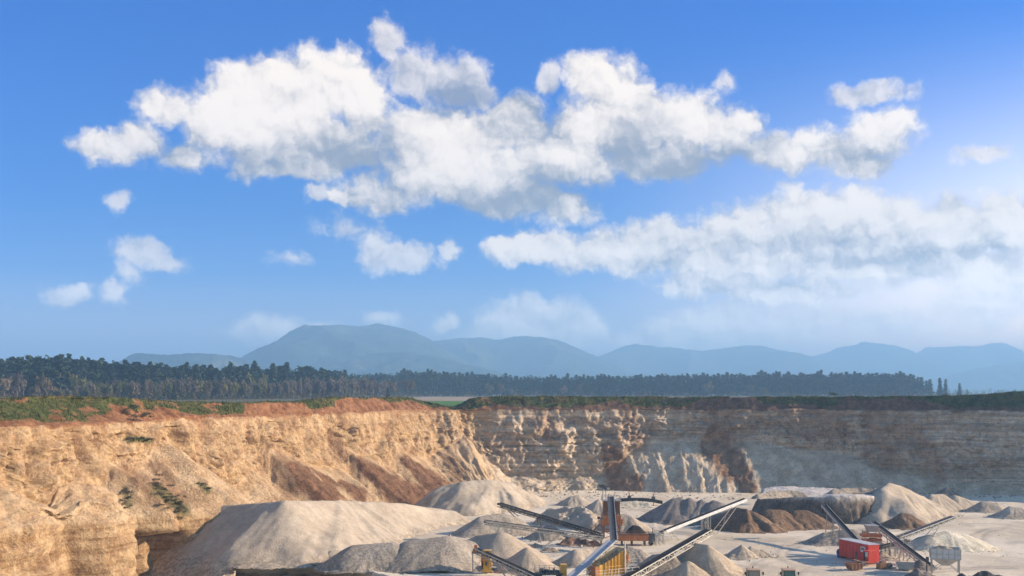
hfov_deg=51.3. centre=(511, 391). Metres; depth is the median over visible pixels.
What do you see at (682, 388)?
pine tree
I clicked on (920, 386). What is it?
pine tree
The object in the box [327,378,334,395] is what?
sapling
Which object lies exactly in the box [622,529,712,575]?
conveyor
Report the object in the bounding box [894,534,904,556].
steel trestle
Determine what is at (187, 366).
pine tree
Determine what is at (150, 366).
pine tree
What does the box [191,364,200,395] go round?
pine tree
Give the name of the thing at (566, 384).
pine tree
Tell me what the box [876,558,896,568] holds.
generator
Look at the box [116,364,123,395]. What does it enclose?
pine tree
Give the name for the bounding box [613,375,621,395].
pine tree
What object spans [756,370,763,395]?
pine tree
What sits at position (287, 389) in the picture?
sapling
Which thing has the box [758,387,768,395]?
round shrub
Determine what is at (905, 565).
skip
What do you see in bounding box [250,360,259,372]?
pine tree
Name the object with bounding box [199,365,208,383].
pine tree
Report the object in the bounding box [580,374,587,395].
pine tree
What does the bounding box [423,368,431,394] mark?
pine tree
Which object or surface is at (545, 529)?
conveyor
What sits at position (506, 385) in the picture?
pine tree
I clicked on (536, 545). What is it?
gravel heap
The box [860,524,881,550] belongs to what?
screening unit
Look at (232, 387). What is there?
sapling
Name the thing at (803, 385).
pine tree
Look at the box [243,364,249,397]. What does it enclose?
pine tree
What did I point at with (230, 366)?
pine tree
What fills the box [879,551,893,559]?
gravel heap
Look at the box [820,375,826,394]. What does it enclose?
pine tree
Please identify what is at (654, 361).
mountain
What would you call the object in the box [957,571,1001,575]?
gravel heap
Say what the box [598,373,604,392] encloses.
pine tree
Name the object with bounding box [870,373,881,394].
pine tree
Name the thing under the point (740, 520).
gravel heap
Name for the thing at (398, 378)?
pine tree
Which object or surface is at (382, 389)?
sapling
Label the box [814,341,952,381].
mountain
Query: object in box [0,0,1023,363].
sky
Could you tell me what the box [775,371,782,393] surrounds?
pine tree
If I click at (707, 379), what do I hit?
pine tree
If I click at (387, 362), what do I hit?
hill
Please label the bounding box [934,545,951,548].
gravel heap
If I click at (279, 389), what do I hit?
sapling
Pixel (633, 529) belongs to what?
gravel heap
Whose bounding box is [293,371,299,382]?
pine tree
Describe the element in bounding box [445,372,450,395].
pine tree
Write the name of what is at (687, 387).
pine tree
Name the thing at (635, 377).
pine tree
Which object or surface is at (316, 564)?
loose stones
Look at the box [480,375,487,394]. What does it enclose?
pine tree
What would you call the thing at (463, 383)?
pine tree
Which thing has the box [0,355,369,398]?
forest
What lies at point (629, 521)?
gravel heap
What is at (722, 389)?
pine tree
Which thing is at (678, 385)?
pine tree
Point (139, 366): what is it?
pine tree
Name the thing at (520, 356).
mountain
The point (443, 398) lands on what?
field
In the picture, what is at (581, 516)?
gravel heap
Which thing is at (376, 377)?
pine tree
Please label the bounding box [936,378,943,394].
pine tree
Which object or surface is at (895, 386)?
pine tree
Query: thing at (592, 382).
pine tree
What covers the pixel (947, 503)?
gravel heap
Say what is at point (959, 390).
pine tree
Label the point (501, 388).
bare tree
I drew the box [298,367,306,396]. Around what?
pine tree
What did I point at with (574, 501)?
gravel heap
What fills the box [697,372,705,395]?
pine tree
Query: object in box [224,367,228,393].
pine tree
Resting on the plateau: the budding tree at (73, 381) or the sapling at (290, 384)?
the sapling at (290, 384)
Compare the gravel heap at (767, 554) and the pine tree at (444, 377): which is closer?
the gravel heap at (767, 554)
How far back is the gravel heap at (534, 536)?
223.31 m
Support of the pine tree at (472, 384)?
on the plateau
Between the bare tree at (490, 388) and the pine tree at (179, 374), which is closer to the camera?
the pine tree at (179, 374)
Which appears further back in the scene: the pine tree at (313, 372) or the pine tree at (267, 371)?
the pine tree at (313, 372)
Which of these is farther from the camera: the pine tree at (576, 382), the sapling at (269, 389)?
the pine tree at (576, 382)
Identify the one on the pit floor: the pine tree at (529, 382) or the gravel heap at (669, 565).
the gravel heap at (669, 565)
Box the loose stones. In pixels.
[179,490,1015,575]
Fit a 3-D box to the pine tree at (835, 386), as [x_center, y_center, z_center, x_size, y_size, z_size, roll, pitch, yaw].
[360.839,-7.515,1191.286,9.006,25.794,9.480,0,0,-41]
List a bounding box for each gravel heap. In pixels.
[148,500,470,575]
[313,542,416,573]
[328,550,341,558]
[383,536,480,573]
[414,479,546,515]
[451,513,535,537]
[468,532,552,568]
[492,547,559,575]
[524,525,567,540]
[529,543,542,547]
[531,506,601,530]
[541,547,559,551]
[552,548,592,567]
[554,495,590,506]
[584,499,620,516]
[601,514,656,532]
[620,501,653,507]
[625,525,645,533]
[626,546,650,566]
[627,554,683,575]
[637,497,688,524]
[661,561,709,575]
[677,543,744,575]
[681,498,698,525]
[689,499,707,521]
[698,500,731,524]
[698,507,786,533]
[724,545,759,560]
[748,546,769,557]
[750,490,808,498]
[758,509,811,530]
[760,550,777,557]
[788,510,837,529]
[800,529,886,545]
[825,488,876,493]
[857,483,955,523]
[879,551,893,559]
[881,513,925,529]
[896,531,1000,552]
[905,568,934,575]
[912,560,936,570]
[926,494,964,512]
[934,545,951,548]
[935,487,964,497]
[949,495,974,509]
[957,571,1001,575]
[963,501,1004,512]
[988,506,1023,519]
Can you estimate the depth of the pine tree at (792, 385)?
1202.07 m
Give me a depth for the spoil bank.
254.91 m
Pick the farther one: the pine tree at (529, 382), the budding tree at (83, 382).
the pine tree at (529, 382)
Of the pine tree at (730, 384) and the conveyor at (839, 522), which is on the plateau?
the pine tree at (730, 384)
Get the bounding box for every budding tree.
[68,371,79,389]
[79,376,87,388]
[244,372,255,384]
[258,372,267,387]
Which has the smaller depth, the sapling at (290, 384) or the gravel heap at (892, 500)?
the gravel heap at (892, 500)
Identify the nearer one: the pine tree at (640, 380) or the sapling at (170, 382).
the sapling at (170, 382)
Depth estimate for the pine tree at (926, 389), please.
1194.78 m
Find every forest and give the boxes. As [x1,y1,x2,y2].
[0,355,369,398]
[349,370,933,395]
[924,388,1021,395]
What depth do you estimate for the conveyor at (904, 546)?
196.71 m
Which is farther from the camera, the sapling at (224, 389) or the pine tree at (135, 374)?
the pine tree at (135, 374)
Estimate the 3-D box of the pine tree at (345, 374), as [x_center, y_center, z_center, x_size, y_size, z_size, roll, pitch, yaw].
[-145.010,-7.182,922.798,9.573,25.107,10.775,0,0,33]
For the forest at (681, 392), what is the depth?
1226.58 m
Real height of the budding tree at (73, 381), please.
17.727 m
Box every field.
[412,397,736,400]
[426,401,463,405]
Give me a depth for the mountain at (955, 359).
8466.27 m
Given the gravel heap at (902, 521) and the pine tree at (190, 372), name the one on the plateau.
the pine tree at (190, 372)
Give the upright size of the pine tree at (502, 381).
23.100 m
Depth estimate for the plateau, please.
1185.33 m
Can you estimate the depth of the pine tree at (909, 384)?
1198.08 m
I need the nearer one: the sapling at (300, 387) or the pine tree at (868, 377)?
the sapling at (300, 387)
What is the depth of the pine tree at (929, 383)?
1209.95 m
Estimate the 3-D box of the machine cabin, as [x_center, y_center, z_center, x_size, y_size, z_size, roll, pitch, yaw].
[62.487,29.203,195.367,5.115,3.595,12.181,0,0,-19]
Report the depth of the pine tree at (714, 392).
1201.53 m
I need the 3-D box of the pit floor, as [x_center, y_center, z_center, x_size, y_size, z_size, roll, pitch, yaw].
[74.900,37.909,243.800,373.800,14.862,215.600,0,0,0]
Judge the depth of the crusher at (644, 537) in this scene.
214.90 m
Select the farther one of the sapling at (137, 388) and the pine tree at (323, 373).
the pine tree at (323, 373)
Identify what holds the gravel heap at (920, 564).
on the pit floor
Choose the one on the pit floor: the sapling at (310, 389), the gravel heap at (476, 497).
the gravel heap at (476, 497)
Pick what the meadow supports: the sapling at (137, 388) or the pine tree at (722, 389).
the sapling at (137, 388)
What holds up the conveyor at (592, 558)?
on the pit floor
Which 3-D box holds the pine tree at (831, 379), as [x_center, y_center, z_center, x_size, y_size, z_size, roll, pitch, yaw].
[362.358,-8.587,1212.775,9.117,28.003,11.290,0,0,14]
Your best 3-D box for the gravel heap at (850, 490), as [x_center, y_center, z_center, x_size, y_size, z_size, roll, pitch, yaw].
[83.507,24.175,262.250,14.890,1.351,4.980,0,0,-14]
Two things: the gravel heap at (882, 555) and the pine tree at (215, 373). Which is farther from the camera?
the pine tree at (215, 373)
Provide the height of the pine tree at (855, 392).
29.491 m
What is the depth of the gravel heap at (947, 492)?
311.28 m
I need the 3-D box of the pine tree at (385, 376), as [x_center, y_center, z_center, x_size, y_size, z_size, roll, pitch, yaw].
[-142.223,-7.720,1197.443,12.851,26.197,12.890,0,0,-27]
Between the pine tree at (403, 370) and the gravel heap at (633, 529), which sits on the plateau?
the pine tree at (403, 370)
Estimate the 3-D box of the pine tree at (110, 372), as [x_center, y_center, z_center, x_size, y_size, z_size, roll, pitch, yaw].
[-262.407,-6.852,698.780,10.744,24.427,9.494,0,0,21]
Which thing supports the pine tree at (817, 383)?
on the plateau
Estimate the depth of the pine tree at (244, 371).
780.38 m
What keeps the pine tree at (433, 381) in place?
on the plateau
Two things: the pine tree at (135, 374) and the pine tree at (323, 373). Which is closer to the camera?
the pine tree at (135, 374)
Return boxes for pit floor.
[233,490,1023,575]
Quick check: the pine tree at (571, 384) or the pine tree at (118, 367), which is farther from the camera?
the pine tree at (571, 384)
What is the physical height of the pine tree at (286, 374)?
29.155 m
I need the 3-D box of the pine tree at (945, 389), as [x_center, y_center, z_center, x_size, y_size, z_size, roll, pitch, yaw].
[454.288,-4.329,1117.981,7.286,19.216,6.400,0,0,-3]
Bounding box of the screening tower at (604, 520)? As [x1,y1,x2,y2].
[586,495,623,537]
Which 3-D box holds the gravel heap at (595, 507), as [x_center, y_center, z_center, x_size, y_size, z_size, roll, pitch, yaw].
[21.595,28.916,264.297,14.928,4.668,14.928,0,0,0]
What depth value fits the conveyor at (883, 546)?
200.23 m
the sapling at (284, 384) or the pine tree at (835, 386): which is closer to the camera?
the sapling at (284, 384)
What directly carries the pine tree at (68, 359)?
on the meadow
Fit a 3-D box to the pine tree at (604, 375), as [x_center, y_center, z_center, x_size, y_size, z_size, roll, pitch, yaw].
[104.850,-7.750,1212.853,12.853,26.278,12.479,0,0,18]
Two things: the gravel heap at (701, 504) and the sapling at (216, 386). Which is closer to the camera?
the gravel heap at (701, 504)
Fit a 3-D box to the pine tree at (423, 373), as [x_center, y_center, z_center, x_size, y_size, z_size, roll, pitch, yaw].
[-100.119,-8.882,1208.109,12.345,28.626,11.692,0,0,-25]
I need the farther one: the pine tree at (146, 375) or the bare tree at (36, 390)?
the pine tree at (146, 375)
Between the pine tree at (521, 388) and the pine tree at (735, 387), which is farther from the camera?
the pine tree at (521, 388)
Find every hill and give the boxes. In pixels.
[119,353,266,369]
[318,351,513,384]
[915,361,1023,392]
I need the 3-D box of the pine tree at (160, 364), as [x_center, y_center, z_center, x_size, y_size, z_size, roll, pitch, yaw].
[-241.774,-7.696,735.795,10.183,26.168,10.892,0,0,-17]
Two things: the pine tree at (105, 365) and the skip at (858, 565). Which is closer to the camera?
the skip at (858, 565)
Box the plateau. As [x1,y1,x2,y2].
[134,393,989,399]
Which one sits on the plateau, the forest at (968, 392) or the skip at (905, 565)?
the forest at (968, 392)
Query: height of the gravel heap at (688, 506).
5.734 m
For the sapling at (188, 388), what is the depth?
659.51 m
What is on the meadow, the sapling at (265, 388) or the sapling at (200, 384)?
the sapling at (200, 384)
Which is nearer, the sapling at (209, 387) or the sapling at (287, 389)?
the sapling at (209, 387)
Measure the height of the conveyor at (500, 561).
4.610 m
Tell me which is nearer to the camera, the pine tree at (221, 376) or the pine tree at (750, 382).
the pine tree at (221, 376)
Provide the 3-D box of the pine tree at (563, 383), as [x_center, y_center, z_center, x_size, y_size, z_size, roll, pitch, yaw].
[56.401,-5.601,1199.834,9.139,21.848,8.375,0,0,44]
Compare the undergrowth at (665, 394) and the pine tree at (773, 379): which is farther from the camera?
the pine tree at (773, 379)
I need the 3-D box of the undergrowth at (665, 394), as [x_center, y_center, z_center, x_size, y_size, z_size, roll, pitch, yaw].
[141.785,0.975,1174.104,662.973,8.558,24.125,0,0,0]
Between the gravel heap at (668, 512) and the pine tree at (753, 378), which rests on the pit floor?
the gravel heap at (668, 512)
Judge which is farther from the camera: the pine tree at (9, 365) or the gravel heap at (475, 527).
the pine tree at (9, 365)
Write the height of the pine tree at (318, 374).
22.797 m
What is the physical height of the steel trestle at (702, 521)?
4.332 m
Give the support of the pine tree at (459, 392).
on the plateau
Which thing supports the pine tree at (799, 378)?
on the plateau
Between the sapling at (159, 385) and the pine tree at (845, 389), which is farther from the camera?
the pine tree at (845, 389)
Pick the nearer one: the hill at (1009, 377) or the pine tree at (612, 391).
the pine tree at (612, 391)
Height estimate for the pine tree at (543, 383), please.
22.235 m
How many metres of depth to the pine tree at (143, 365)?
718.91 m
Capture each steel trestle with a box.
[592,535,602,547]
[655,530,664,544]
[701,517,708,529]
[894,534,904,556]
[899,541,913,560]
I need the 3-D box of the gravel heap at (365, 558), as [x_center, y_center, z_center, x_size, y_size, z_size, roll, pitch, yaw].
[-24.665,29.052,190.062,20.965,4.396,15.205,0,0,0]
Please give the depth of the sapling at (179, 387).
656.90 m
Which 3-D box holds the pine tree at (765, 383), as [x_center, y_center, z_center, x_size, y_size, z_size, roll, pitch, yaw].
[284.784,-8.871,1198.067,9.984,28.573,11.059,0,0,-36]
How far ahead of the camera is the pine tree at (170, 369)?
730.30 m
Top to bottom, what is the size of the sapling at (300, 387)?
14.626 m
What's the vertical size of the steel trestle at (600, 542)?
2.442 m
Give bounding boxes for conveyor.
[473,547,539,575]
[484,520,603,547]
[497,502,602,541]
[567,539,617,575]
[599,484,609,496]
[607,496,617,540]
[616,493,662,504]
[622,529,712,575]
[659,498,747,539]
[820,505,858,539]
[870,521,934,566]
[879,539,909,555]
[896,516,955,538]
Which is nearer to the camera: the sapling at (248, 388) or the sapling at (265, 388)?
the sapling at (248, 388)
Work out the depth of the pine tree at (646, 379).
1213.61 m
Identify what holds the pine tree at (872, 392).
on the plateau
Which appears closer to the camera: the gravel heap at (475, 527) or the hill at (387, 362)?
the gravel heap at (475, 527)
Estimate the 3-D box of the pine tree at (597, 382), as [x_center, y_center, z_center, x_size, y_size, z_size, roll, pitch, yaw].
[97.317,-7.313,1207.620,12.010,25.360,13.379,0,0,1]
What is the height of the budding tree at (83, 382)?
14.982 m
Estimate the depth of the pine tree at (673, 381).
1201.32 m
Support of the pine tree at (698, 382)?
on the plateau
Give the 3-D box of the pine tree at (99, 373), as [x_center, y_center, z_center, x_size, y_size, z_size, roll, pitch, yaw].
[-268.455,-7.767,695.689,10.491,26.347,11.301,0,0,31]
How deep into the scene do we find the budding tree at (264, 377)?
741.86 m
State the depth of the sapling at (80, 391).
608.25 m
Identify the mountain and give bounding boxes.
[242,323,473,370]
[433,336,633,380]
[598,344,849,381]
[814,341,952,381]
[916,343,1023,373]
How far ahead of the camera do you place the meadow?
622.47 m
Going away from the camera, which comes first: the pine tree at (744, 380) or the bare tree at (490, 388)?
the bare tree at (490, 388)
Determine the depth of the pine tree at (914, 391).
1206.08 m
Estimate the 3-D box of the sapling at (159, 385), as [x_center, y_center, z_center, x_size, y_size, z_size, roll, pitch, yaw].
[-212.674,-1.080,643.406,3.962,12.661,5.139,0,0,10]
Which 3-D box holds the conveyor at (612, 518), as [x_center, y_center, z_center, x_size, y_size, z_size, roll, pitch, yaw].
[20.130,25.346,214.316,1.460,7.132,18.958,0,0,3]
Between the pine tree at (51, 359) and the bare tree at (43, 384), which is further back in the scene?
the pine tree at (51, 359)
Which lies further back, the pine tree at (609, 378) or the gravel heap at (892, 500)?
the pine tree at (609, 378)
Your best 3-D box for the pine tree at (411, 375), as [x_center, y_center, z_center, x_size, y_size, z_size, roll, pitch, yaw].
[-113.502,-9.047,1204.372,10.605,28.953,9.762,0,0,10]
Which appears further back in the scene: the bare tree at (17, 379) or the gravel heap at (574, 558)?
the bare tree at (17, 379)
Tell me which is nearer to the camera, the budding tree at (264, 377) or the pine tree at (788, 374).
the budding tree at (264, 377)
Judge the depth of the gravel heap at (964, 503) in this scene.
281.31 m
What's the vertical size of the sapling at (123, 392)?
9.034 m
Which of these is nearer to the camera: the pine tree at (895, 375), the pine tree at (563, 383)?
the pine tree at (563, 383)
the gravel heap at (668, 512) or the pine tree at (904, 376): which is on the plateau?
the pine tree at (904, 376)
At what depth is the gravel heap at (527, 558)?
183.95 m
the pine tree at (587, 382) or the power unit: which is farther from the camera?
the pine tree at (587, 382)
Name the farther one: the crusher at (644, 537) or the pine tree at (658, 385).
the pine tree at (658, 385)
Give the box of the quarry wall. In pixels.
[0,391,1023,575]
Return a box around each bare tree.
[0,376,11,397]
[7,372,26,396]
[27,382,40,395]
[34,374,58,395]
[367,378,377,396]
[387,378,400,391]
[398,375,415,396]
[485,383,493,392]
[497,382,505,395]
[558,385,567,393]
[575,383,582,392]
[701,381,714,396]
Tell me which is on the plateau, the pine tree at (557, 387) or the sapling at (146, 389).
the pine tree at (557, 387)
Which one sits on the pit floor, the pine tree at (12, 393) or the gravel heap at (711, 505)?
the gravel heap at (711, 505)
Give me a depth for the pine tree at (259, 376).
794.26 m
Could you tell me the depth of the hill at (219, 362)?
3709.08 m
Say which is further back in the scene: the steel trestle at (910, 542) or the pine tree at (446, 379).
the pine tree at (446, 379)
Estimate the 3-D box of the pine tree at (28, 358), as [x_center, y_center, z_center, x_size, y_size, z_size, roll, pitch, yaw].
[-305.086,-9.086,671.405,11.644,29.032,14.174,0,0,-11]
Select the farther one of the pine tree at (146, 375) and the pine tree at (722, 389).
the pine tree at (722, 389)
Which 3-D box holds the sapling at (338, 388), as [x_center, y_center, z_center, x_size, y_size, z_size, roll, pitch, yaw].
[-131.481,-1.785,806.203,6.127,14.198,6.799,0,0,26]
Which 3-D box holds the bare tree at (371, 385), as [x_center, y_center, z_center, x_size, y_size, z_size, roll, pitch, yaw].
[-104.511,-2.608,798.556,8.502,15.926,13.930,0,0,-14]
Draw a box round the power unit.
[534,563,566,575]
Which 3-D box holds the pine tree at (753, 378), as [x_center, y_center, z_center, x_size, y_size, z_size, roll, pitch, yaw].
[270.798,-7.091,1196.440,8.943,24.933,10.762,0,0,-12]
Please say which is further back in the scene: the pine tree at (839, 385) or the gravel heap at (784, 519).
the pine tree at (839, 385)
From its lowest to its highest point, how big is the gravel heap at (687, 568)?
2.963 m
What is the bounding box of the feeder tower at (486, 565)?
[472,544,497,573]
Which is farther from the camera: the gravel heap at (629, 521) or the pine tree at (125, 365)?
the pine tree at (125, 365)
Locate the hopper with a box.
[926,546,960,573]
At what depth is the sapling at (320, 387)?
787.50 m
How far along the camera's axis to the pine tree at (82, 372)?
676.22 m
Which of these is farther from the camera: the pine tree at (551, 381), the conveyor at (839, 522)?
the pine tree at (551, 381)
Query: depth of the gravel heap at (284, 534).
201.61 m
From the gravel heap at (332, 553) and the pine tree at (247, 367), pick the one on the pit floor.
the gravel heap at (332, 553)
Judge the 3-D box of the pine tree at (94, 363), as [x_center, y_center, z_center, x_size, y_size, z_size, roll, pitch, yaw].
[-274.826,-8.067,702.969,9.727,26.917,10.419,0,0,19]
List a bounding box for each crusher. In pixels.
[587,542,639,575]
[618,528,659,545]
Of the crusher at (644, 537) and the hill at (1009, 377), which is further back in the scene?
the hill at (1009, 377)
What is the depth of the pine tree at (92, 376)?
684.08 m
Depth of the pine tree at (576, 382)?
1193.04 m
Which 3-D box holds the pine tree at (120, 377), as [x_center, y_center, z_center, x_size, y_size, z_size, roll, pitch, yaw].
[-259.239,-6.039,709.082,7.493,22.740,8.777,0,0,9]
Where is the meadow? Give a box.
[162,400,295,402]
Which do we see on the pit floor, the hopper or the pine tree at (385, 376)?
the hopper
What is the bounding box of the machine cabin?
[836,538,879,563]
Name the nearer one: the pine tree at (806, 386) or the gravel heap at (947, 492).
the gravel heap at (947, 492)
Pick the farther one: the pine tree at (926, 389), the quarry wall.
the pine tree at (926, 389)
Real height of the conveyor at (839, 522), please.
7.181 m
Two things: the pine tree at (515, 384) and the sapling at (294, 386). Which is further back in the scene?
the pine tree at (515, 384)
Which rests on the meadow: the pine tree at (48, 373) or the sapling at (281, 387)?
the pine tree at (48, 373)
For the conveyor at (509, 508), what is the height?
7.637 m
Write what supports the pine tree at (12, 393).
on the meadow
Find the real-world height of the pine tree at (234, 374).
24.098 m
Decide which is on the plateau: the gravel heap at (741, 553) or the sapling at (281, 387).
the sapling at (281, 387)
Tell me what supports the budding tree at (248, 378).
on the plateau
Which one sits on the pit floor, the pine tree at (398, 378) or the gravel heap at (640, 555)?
the gravel heap at (640, 555)
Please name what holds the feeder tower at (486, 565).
on the pit floor
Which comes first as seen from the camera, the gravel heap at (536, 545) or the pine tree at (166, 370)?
the gravel heap at (536, 545)
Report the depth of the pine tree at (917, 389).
1217.37 m
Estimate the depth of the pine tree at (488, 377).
1205.59 m
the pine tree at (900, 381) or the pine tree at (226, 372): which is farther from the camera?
the pine tree at (900, 381)
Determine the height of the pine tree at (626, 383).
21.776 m
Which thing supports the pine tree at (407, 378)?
on the plateau
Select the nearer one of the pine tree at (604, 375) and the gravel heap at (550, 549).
the gravel heap at (550, 549)
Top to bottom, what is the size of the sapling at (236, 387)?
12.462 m
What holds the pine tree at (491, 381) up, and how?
on the plateau
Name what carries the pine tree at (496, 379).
on the plateau
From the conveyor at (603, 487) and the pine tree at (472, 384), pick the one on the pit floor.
the conveyor at (603, 487)
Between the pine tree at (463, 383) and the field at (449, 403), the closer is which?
the field at (449, 403)
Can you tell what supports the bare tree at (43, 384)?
on the meadow
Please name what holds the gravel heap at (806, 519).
on the pit floor
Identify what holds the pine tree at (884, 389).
on the plateau
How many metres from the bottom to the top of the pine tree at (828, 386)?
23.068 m
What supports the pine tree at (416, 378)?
on the plateau
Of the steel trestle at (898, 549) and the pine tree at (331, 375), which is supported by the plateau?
the pine tree at (331, 375)
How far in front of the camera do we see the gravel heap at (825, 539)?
216.93 m
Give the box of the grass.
[0,390,1023,422]
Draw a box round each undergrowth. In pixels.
[0,390,419,399]
[375,390,934,396]
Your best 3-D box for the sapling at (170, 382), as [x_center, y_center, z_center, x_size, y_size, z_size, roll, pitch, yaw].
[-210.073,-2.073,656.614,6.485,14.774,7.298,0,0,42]
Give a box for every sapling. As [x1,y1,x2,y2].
[77,386,82,396]
[88,380,96,396]
[106,383,113,396]
[121,378,127,389]
[121,386,125,397]
[125,386,130,395]
[130,380,135,397]
[133,382,140,395]
[142,380,148,394]
[152,386,156,399]
[157,382,162,395]
[162,379,169,393]
[166,377,176,393]
[178,379,181,393]
[180,382,185,395]
[186,381,191,399]
[191,381,199,394]
[195,379,203,392]
[207,380,212,399]
[213,378,219,399]
[221,382,227,399]
[224,377,232,399]
[228,383,235,399]
[234,382,238,394]
[245,385,250,394]
[254,383,257,394]
[263,382,267,398]
[267,383,271,397]
[276,383,281,394]
[280,380,283,398]
[283,379,287,398]
[284,381,290,398]
[288,381,293,398]
[292,382,296,393]
[298,380,302,393]
[303,377,310,398]
[307,381,313,398]
[317,380,323,397]
[321,378,326,397]
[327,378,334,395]
[334,380,341,392]
[353,378,359,395]
[379,381,385,396]
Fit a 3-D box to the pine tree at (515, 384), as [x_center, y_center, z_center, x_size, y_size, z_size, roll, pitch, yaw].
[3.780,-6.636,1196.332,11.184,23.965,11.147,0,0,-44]
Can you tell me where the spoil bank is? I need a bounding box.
[751,486,874,523]
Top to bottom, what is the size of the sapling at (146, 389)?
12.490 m
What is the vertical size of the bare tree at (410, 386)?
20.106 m
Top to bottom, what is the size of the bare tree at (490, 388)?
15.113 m
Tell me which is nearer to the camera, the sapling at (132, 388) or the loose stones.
the loose stones
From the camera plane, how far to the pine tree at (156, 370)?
714.47 m
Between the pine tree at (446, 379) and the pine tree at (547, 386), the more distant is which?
the pine tree at (446, 379)
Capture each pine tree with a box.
[0,361,13,396]
[5,363,14,395]
[10,356,20,396]
[10,359,22,395]
[17,360,30,394]
[24,355,32,395]
[27,356,47,395]
[38,360,54,394]
[47,357,58,395]
[50,354,69,388]
[63,353,73,388]
[67,360,82,389]
[74,360,89,384]
[87,366,97,396]
[91,360,97,382]
[95,360,104,384]
[102,361,111,384]
[103,363,118,396]
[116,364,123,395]
[118,366,124,396]
[120,359,130,395]
[126,361,143,398]
[133,361,143,398]
[140,367,152,397]
[141,364,147,383]
[144,361,152,398]
[150,365,163,398]
[158,362,165,397]
[159,364,175,396]
[163,368,176,395]
[171,385,176,399]
[174,365,187,381]
[182,361,191,378]
[188,370,192,398]
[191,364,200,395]
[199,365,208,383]
[207,364,213,398]
[211,368,219,398]
[214,370,224,398]
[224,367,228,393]
[227,363,236,398]
[230,366,241,398]
[237,366,245,395]
[242,366,246,384]
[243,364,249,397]
[247,369,258,394]
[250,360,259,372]
[257,370,263,379]
[263,369,271,384]
[268,363,278,396]
[276,365,284,397]
[282,362,295,395]
[289,371,297,397]
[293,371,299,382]
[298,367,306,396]
[305,366,314,381]
[310,369,318,380]
[316,371,322,397]
[320,369,329,382]
[327,372,336,380]
[335,370,340,379]
[342,370,350,380]
[374,373,380,395]
[381,374,388,394]
[396,371,402,391]
[397,368,405,389]
[401,370,411,395]
[409,372,413,395]
[413,371,419,395]
[418,372,424,394]
[421,372,425,395]
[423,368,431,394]
[431,371,439,395]
[436,373,445,393]
[440,371,447,393]
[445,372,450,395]
[446,373,455,395]
[454,372,464,395]
[458,373,468,394]
[463,372,471,395]
[470,371,475,395]
[475,374,482,394]
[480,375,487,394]
[483,373,489,395]
[488,376,495,395]
[492,375,498,395]
[497,376,505,391]
[502,373,509,395]
[511,376,519,394]
[517,377,522,395]
[526,377,531,390]
[532,377,540,395]
[540,377,546,394]
[543,376,551,393]
[547,374,555,395]
[551,375,556,393]
[554,378,561,395]
[559,378,565,395]
[564,373,570,395]
[567,377,574,395]
[572,374,579,394]
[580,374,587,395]
[583,375,591,391]
[589,376,596,395]
[594,374,600,395]
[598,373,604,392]
[600,374,609,388]
[606,375,611,392]
[608,376,616,394]
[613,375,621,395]
[623,378,629,391]
[627,378,634,395]
[633,375,638,389]
[636,374,645,395]
[642,376,648,392]
[645,375,654,393]
[654,375,662,395]
[660,373,664,392]
[663,374,668,395]
[670,375,676,395]
[674,375,682,395]
[680,375,685,394]
[682,373,690,394]
[695,375,703,390]
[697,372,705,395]
[703,374,711,395]
[710,375,717,395]
[713,373,722,395]
[719,374,726,393]
[724,372,732,395]
[727,373,733,395]
[731,375,740,394]
[737,373,742,392]
[739,374,747,389]
[744,376,752,395]
[750,375,757,395]
[755,372,763,395]
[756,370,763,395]
[759,371,769,395]
[767,374,774,394]
[771,373,776,395]
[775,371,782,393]
[778,374,787,395]
[785,371,790,395]
[787,375,797,394]
[798,372,801,389]
[799,373,807,395]
[804,374,809,395]
[813,371,823,395]
[819,370,826,389]
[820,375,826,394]
[824,376,831,394]
[829,372,833,392]
[831,374,838,395]
[836,373,841,392]
[841,372,851,395]
[851,371,858,394]
[856,373,864,395]
[865,372,870,391]
[869,373,875,395]
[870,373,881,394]
[880,373,891,395]
[890,374,897,395]
[893,373,901,395]
[894,371,905,395]
[902,373,907,395]
[905,374,915,395]
[909,375,916,395]
[915,377,919,391]
[917,377,924,394]
[922,380,929,394]
[927,379,932,395]
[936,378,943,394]
[943,379,948,394]
[956,383,961,394]
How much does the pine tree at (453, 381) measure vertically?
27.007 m
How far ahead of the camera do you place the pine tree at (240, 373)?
772.32 m
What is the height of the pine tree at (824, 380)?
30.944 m
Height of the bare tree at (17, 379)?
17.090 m
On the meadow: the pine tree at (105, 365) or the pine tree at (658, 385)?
the pine tree at (105, 365)
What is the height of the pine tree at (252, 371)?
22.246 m
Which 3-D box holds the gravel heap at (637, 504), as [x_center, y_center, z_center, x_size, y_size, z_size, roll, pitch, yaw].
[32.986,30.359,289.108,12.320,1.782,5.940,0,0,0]
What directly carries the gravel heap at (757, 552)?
on the pit floor
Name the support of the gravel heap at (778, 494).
on the spoil bank
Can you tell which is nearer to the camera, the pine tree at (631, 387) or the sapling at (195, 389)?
the sapling at (195, 389)
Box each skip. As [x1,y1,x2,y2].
[844,561,864,569]
[895,561,913,569]
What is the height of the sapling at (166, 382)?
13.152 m
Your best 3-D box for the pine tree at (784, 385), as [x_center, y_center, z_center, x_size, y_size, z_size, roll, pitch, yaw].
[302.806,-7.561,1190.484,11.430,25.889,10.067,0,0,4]
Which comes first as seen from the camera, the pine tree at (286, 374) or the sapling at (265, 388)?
the sapling at (265, 388)
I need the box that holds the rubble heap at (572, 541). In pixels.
[556,537,601,546]

